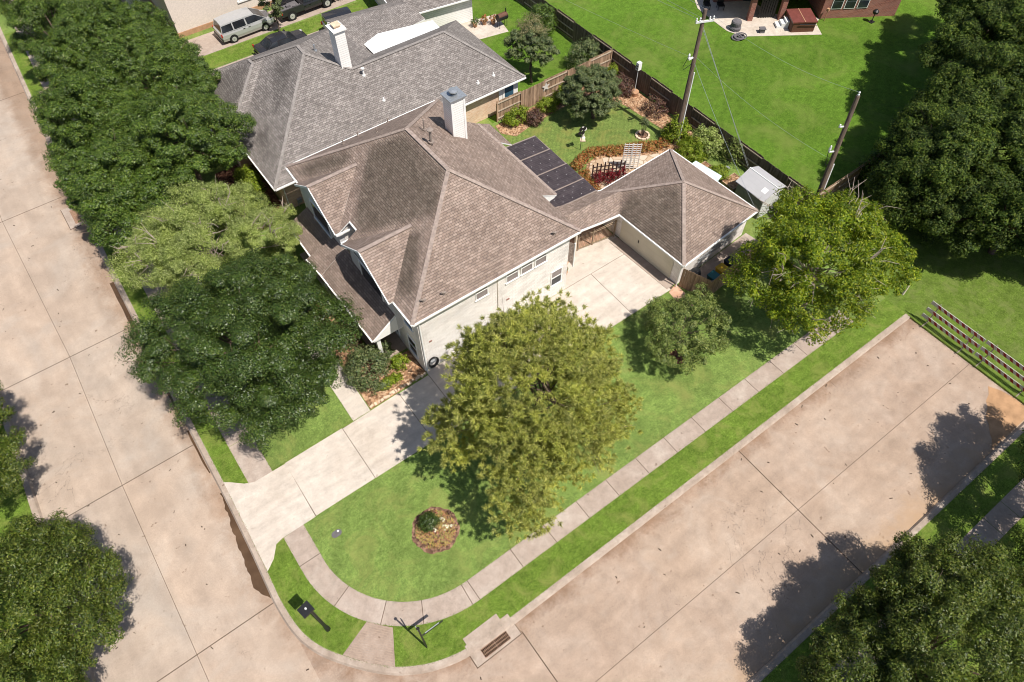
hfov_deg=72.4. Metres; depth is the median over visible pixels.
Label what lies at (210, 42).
neighbor driveway
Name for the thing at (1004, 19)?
woodland tree
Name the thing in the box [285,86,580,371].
brick house
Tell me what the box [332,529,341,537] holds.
meter cover
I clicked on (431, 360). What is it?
hose reel
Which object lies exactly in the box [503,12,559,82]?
crepe myrtle
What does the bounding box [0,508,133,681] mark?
elm tree
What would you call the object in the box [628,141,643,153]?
flower clump
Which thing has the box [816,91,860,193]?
utility pole
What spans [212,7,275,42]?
minivan
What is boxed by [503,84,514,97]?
window
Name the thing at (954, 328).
road barricade
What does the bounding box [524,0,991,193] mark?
back field
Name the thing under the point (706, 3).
patio chair
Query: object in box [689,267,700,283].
covered grill
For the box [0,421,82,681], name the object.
lawn
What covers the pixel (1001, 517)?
sidewalk
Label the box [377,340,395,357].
shrub
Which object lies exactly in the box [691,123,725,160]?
shrub
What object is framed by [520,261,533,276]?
window
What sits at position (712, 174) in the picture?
tin canopy
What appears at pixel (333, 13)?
off road vehicle
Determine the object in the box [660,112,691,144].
shrub
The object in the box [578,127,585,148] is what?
wind spinner
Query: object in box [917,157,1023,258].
woodland tree
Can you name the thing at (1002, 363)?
road barricade
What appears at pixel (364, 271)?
window
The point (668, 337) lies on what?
young tree
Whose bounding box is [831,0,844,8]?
window
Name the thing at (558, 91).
shrub
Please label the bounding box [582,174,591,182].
flower clump
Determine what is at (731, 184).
raised bed
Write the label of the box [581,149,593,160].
flower clump
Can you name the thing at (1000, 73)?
woodland tree
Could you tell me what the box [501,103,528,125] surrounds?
shrub
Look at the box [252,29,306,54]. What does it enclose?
sedan
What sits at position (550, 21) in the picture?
shrub
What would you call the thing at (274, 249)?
shrub
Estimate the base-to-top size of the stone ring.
0.140 m
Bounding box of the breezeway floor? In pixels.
[570,224,612,248]
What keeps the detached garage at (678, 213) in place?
on the lawn at (372, 550)
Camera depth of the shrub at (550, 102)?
56.12 m
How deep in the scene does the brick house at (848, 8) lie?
63.68 m
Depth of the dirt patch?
40.98 m
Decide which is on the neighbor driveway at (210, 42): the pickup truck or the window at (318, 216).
the pickup truck
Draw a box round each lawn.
[0,0,1023,680]
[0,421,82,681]
[203,2,364,69]
[356,0,590,122]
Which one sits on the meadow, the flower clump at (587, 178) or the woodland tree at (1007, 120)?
the woodland tree at (1007, 120)
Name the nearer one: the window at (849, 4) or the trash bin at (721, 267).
the trash bin at (721, 267)
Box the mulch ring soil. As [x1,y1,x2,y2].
[669,349,684,363]
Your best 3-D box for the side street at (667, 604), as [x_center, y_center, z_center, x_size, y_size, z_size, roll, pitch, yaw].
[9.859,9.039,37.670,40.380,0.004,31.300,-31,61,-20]
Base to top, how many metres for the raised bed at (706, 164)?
0.300 m
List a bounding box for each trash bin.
[707,270,719,280]
[715,262,727,274]
[724,256,735,266]
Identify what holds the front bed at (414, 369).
on the lawn at (372, 550)
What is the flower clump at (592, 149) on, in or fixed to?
on the garden grass at (556, 132)
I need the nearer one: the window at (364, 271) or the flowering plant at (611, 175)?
the window at (364, 271)
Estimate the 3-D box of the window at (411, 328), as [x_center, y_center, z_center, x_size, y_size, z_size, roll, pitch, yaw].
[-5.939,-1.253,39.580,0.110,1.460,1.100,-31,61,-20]
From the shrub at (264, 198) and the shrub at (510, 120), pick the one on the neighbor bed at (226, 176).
the shrub at (264, 198)
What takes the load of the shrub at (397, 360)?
on the front bed at (414, 369)
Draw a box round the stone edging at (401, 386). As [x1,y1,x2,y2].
[369,372,425,407]
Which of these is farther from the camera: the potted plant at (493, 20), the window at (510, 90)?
the potted plant at (493, 20)
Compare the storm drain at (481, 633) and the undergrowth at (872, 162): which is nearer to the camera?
the storm drain at (481, 633)
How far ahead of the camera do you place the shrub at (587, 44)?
58.69 m
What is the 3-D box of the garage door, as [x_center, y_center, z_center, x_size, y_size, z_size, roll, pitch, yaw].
[8.971,-6.283,46.734,0.050,2.200,4.680,-34,62,-21]
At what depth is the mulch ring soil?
43.10 m
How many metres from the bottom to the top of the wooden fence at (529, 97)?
1.937 m
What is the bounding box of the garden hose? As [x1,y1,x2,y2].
[731,32,746,40]
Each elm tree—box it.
[0,380,37,506]
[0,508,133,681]
[794,528,1023,681]
[1006,430,1023,588]
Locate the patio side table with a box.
[759,26,766,32]
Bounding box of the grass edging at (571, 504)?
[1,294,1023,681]
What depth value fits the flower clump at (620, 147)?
53.43 m
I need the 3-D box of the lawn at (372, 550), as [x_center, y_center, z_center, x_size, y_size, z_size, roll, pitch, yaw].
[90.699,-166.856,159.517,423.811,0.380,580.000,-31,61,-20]
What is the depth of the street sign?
31.86 m
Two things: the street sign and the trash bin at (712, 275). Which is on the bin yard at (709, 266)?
the trash bin at (712, 275)
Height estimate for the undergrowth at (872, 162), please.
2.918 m
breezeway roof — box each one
[325,2,424,48]
[555,190,619,256]
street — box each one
[0,38,320,681]
[299,318,1023,681]
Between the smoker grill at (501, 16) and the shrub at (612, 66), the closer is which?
the shrub at (612, 66)
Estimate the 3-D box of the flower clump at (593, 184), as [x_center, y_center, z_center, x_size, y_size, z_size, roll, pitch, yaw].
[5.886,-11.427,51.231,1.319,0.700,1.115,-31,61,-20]
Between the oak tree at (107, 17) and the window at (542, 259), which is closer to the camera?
the window at (542, 259)
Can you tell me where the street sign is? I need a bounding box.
[414,620,442,647]
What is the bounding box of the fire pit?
[729,18,741,31]
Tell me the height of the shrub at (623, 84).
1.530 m
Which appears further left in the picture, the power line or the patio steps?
the power line
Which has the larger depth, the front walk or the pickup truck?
the pickup truck
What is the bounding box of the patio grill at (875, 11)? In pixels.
[868,9,878,23]
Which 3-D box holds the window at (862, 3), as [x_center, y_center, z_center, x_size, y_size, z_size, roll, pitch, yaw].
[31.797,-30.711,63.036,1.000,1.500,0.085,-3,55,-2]
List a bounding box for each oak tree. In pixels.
[0,0,101,87]
[27,70,149,177]
[48,0,177,74]
[53,123,199,248]
[85,23,221,138]
[102,64,256,193]
[114,245,366,452]
[416,285,644,543]
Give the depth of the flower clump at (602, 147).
53.38 m
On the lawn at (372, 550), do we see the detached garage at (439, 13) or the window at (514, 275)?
the detached garage at (439, 13)
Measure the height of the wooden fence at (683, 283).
1.886 m
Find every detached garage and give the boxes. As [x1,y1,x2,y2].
[375,0,472,26]
[600,149,757,288]
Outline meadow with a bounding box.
[820,143,1023,401]
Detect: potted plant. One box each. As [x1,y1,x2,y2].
[470,17,478,27]
[480,14,487,24]
[489,14,496,24]
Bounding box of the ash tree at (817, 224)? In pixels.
[720,175,921,345]
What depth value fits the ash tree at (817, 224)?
39.40 m
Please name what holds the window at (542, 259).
in the brick house at (427, 227)
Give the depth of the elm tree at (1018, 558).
32.81 m
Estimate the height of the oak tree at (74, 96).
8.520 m
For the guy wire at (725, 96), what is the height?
8.619 m
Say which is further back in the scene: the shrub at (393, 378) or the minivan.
the minivan
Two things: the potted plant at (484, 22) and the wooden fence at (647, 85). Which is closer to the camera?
the wooden fence at (647, 85)
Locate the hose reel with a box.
[429,356,438,367]
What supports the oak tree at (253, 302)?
on the lawn at (372, 550)
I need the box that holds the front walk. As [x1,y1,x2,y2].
[308,342,369,420]
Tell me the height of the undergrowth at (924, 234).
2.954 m
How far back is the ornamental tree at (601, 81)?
53.44 m
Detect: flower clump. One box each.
[570,158,584,170]
[575,152,589,163]
[578,168,590,178]
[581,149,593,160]
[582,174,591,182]
[586,146,598,157]
[588,179,599,188]
[594,144,607,154]
[602,144,615,157]
[612,143,624,155]
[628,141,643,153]
[637,140,647,151]
[641,140,655,151]
[647,140,661,152]
[657,137,670,147]
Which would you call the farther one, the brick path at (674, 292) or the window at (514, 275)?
the brick path at (674, 292)
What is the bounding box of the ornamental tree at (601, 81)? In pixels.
[556,63,622,118]
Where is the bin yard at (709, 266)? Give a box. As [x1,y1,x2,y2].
[687,233,758,295]
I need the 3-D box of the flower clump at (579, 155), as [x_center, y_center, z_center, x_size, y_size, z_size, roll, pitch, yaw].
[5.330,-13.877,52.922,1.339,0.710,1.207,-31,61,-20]
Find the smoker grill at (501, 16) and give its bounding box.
[496,8,507,25]
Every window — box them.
[309,198,332,238]
[357,259,383,301]
[403,318,413,332]
[406,333,418,359]
[475,286,489,301]
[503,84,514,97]
[505,268,519,284]
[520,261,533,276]
[534,253,547,268]
[550,266,562,287]
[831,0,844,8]
[843,0,857,8]
[856,0,869,7]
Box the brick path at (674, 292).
[669,284,692,305]
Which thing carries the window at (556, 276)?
in the brick house at (427, 227)
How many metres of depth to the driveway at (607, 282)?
39.85 m
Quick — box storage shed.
[735,166,786,218]
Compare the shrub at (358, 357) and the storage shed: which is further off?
the storage shed
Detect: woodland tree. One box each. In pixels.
[863,96,1004,230]
[895,38,1023,123]
[915,0,1023,85]
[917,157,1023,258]
[926,81,1023,192]
[932,0,993,38]
[1001,136,1022,158]
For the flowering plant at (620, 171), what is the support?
on the flagstone path at (643, 159)
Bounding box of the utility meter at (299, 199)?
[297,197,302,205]
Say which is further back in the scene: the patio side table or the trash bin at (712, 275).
the patio side table
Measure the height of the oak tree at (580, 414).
11.983 m
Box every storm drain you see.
[60,208,84,229]
[463,614,521,668]
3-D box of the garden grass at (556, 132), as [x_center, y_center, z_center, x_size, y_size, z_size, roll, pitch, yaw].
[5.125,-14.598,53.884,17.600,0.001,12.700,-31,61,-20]
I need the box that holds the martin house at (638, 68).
[631,61,641,96]
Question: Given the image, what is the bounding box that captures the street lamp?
[297,600,330,631]
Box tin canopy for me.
[692,161,721,181]
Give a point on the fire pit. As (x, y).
(735, 24)
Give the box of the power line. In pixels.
[694,63,754,206]
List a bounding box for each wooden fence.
[496,49,612,121]
[517,0,611,54]
[611,48,815,208]
[678,268,711,297]
[706,230,774,297]
[817,152,886,197]
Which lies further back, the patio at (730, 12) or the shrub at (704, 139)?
the patio at (730, 12)
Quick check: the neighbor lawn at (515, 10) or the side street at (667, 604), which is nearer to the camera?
the side street at (667, 604)
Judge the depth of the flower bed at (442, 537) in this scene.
36.65 m
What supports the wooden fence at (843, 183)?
on the back field
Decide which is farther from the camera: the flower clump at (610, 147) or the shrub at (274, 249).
the flower clump at (610, 147)
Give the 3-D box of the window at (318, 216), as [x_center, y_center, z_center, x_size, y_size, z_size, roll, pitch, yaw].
[-11.957,-7.620,43.762,0.110,1.690,2.500,-31,61,-20]
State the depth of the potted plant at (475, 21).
63.08 m
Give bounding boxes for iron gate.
[576,220,616,250]
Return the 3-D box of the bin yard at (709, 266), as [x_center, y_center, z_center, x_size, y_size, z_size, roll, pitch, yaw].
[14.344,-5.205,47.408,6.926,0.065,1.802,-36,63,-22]
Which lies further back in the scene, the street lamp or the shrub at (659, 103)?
the shrub at (659, 103)
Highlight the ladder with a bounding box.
[698,236,730,262]
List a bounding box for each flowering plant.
[589,169,606,186]
[602,168,615,183]
[614,165,628,180]
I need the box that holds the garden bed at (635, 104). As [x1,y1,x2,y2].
[496,86,712,187]
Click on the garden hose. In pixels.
(735, 36)
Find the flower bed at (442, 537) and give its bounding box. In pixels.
[412,506,459,553]
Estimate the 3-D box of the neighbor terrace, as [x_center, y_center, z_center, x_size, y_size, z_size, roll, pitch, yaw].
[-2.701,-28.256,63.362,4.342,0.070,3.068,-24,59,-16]
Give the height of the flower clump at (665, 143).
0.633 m
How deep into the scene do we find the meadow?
45.84 m
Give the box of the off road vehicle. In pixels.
[321,7,351,29]
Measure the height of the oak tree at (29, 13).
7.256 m
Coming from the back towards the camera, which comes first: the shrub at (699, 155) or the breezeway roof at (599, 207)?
the shrub at (699, 155)
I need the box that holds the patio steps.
[774,17,789,28]
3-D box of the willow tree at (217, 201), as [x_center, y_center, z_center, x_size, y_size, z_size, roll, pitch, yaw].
[-19.578,-6.295,43.854,11.260,7.249,10.564,29,60,19]
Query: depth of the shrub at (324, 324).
43.44 m
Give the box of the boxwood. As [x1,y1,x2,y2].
[417,510,440,533]
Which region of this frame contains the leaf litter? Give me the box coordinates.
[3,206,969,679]
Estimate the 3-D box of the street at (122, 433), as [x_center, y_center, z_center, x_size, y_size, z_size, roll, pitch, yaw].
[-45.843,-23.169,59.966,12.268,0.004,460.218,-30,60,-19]
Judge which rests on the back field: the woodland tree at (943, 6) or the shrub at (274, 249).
the woodland tree at (943, 6)
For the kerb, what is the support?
on the street at (122, 433)
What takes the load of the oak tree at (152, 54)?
on the lawn at (372, 550)
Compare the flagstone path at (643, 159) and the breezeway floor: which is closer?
the breezeway floor
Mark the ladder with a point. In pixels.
(719, 245)
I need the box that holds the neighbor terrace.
[461,14,508,38]
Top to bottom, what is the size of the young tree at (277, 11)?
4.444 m
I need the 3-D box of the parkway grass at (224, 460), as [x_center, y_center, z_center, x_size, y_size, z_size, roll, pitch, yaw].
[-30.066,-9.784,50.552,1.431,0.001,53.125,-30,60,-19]
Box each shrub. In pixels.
[232,163,266,193]
[251,190,275,210]
[261,236,298,267]
[319,321,338,344]
[333,319,362,349]
[340,343,392,395]
[375,372,403,390]
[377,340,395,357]
[389,352,410,370]
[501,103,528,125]
[524,2,557,33]
[525,108,544,126]
[535,96,560,113]
[551,84,562,104]
[564,35,599,68]
[608,62,618,71]
[616,72,634,97]
[642,94,669,118]
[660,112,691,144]
[674,135,707,163]
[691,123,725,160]
[708,164,730,179]
[719,135,744,165]
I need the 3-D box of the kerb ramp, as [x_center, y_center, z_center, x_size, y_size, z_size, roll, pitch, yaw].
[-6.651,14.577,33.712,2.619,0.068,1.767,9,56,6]
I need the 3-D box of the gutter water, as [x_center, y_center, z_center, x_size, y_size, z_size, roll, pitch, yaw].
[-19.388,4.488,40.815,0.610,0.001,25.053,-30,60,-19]
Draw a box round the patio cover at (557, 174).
[506,136,597,206]
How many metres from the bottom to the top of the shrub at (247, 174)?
1.943 m
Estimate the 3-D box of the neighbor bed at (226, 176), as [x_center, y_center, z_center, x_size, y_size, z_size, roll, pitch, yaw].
[-19.261,-10.773,51.253,3.200,0.080,6.900,-31,61,-20]
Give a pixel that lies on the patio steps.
(783, 23)
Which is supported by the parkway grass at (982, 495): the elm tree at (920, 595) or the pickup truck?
the elm tree at (920, 595)
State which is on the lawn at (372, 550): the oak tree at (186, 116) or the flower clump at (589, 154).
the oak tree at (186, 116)
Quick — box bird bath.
[580,128,586,141]
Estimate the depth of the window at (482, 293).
40.38 m
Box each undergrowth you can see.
[856,137,898,182]
[878,181,1004,245]
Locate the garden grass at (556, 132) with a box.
[492,74,717,176]
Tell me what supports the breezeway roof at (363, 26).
on the neighbor lawn at (515, 10)
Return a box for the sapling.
[638,116,650,135]
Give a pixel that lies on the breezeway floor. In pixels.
(606, 234)
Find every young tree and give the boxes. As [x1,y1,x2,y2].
[257,0,288,30]
[642,281,741,375]
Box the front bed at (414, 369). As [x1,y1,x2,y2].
[318,293,424,408]
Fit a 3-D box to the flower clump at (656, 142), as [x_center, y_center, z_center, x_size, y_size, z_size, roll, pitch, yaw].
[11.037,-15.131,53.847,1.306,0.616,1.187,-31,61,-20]
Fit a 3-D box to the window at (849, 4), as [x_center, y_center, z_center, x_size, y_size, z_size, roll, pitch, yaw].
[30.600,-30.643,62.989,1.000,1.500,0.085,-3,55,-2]
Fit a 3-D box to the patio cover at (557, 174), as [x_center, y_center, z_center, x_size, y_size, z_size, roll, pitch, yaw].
[2.127,-10.989,49.557,4.145,3.015,7.101,-31,61,-20]
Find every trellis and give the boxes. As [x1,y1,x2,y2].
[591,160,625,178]
[621,143,641,168]
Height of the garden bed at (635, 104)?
0.062 m
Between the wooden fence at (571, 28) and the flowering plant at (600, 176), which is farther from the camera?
the wooden fence at (571, 28)
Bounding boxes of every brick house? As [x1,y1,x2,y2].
[121,0,271,37]
[210,20,525,208]
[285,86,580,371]
[713,0,900,20]
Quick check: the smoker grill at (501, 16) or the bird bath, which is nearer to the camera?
the bird bath
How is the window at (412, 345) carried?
in the brick house at (427, 227)
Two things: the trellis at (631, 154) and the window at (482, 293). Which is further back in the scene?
the trellis at (631, 154)
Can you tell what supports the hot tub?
on the patio at (730, 12)
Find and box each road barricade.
[921,301,985,353]
[974,340,1023,396]
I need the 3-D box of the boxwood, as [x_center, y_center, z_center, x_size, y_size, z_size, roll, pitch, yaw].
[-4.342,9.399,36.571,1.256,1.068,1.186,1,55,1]
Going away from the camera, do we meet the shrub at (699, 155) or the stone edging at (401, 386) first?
the stone edging at (401, 386)
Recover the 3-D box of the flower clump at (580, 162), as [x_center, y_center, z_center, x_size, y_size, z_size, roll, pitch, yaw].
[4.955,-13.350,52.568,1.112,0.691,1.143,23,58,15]
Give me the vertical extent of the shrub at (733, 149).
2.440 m
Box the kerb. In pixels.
[0,27,1023,681]
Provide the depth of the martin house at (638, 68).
56.32 m
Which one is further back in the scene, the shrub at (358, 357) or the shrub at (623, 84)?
the shrub at (623, 84)
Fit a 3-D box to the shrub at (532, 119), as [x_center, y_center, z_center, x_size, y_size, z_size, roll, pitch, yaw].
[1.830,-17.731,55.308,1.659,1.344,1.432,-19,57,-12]
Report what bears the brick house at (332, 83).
on the lawn at (372, 550)
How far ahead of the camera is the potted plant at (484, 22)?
63.24 m
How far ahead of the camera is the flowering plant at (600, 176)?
51.11 m
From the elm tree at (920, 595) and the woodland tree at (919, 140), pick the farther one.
the woodland tree at (919, 140)
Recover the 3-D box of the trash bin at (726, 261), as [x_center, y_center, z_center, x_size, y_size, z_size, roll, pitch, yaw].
[14.503,-4.962,46.574,0.660,1.030,0.882,-31,61,-20]
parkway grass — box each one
[5,31,247,483]
[268,298,904,665]
[762,433,1023,681]
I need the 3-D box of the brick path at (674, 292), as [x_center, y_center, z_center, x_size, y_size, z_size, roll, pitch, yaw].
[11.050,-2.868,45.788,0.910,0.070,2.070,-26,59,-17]
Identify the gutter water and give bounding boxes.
[110,282,270,597]
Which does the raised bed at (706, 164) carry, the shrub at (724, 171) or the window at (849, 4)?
the shrub at (724, 171)
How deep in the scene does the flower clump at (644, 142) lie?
53.64 m
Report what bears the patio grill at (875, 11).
on the back field
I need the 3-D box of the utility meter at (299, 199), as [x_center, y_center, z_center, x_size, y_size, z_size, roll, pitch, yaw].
[-15.114,-10.186,50.044,0.555,1.301,0.222,-31,61,-20]
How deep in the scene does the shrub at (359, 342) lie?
42.99 m
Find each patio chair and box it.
[703,0,710,9]
[716,0,724,9]
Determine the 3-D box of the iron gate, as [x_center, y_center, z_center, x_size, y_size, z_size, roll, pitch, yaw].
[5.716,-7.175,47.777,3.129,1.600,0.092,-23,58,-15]
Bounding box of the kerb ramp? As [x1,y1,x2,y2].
[343,622,394,666]
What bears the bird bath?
on the garden grass at (556, 132)
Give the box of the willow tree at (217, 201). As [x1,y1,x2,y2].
[104,174,302,315]
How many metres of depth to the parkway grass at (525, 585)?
36.45 m
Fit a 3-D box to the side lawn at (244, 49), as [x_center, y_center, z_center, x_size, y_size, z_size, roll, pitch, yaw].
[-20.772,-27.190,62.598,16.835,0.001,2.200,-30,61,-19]
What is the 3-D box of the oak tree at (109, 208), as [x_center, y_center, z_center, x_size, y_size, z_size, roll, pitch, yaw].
[-25.030,-9.609,45.837,8.449,7.762,8.939,-31,61,-20]
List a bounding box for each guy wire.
[703,27,747,165]
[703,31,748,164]
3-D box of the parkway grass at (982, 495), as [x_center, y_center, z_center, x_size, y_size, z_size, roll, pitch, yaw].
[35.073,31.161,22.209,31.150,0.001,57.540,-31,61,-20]
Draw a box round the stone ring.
[635,130,649,140]
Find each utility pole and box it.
[673,8,714,144]
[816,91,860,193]
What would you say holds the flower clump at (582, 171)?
on the garden grass at (556, 132)
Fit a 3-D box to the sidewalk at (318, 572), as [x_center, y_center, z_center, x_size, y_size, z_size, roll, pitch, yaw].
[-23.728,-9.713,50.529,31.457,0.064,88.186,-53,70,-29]
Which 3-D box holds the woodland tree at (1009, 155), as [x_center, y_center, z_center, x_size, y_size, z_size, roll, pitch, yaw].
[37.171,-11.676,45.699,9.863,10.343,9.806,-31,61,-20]
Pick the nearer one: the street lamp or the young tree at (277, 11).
the street lamp
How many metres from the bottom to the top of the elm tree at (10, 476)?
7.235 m
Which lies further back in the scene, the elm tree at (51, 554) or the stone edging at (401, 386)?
the stone edging at (401, 386)
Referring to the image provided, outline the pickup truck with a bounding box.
[272,0,331,20]
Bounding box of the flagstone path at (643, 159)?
[589,153,661,188]
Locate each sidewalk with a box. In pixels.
[10,2,852,625]
[830,479,1023,681]
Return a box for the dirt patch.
[985,386,1023,448]
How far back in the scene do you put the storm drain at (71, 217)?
49.97 m
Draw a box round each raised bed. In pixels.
[701,161,721,180]
[720,173,739,191]
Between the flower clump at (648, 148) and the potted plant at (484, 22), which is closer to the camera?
the flower clump at (648, 148)
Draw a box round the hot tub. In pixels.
[785,8,817,31]
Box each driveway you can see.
[39,0,354,137]
[224,235,672,570]
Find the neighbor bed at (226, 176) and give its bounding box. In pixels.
[216,164,287,215]
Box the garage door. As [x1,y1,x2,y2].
[619,220,673,277]
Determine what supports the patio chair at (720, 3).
on the patio at (730, 12)
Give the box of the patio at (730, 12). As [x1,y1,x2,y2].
[695,0,821,36]

